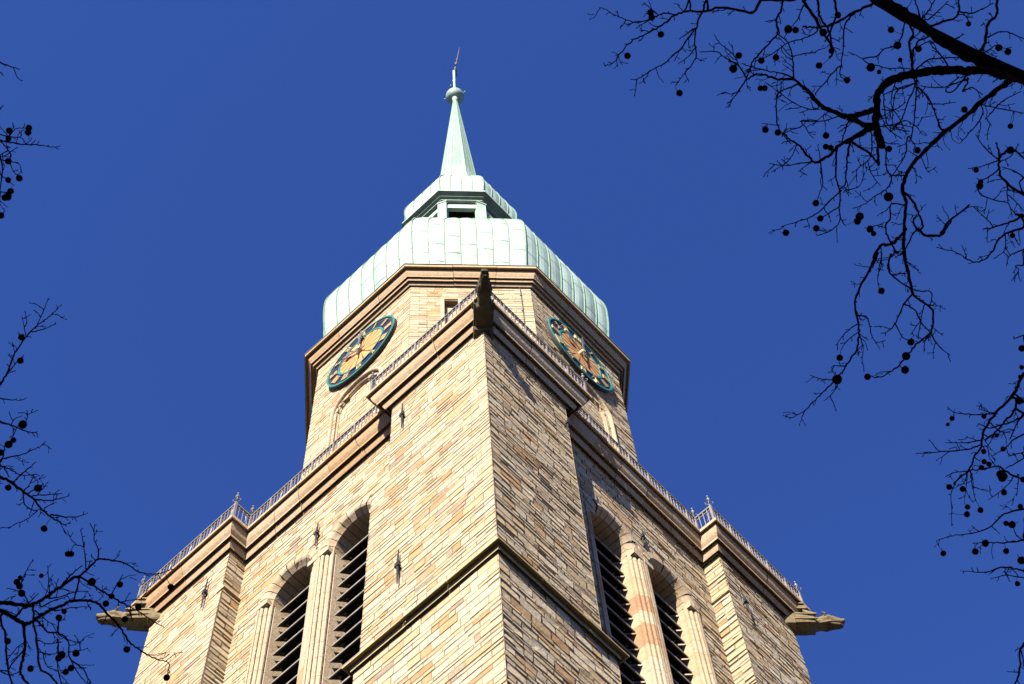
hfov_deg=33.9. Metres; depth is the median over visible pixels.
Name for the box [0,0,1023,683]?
sky
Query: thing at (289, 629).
belfry window
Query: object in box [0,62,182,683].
plane tree
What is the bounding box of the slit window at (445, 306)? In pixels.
[439,297,461,328]
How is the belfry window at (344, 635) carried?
in the church tower
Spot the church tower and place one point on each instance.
(474, 495)
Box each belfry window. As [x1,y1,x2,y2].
[244,548,336,683]
[302,496,370,683]
[584,497,669,683]
[623,552,717,683]
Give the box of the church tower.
[96,47,844,683]
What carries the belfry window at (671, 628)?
in the church tower
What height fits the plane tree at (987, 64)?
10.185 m
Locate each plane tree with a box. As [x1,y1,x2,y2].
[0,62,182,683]
[587,0,1023,683]
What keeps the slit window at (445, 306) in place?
in the church tower
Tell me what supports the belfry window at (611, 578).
in the church tower

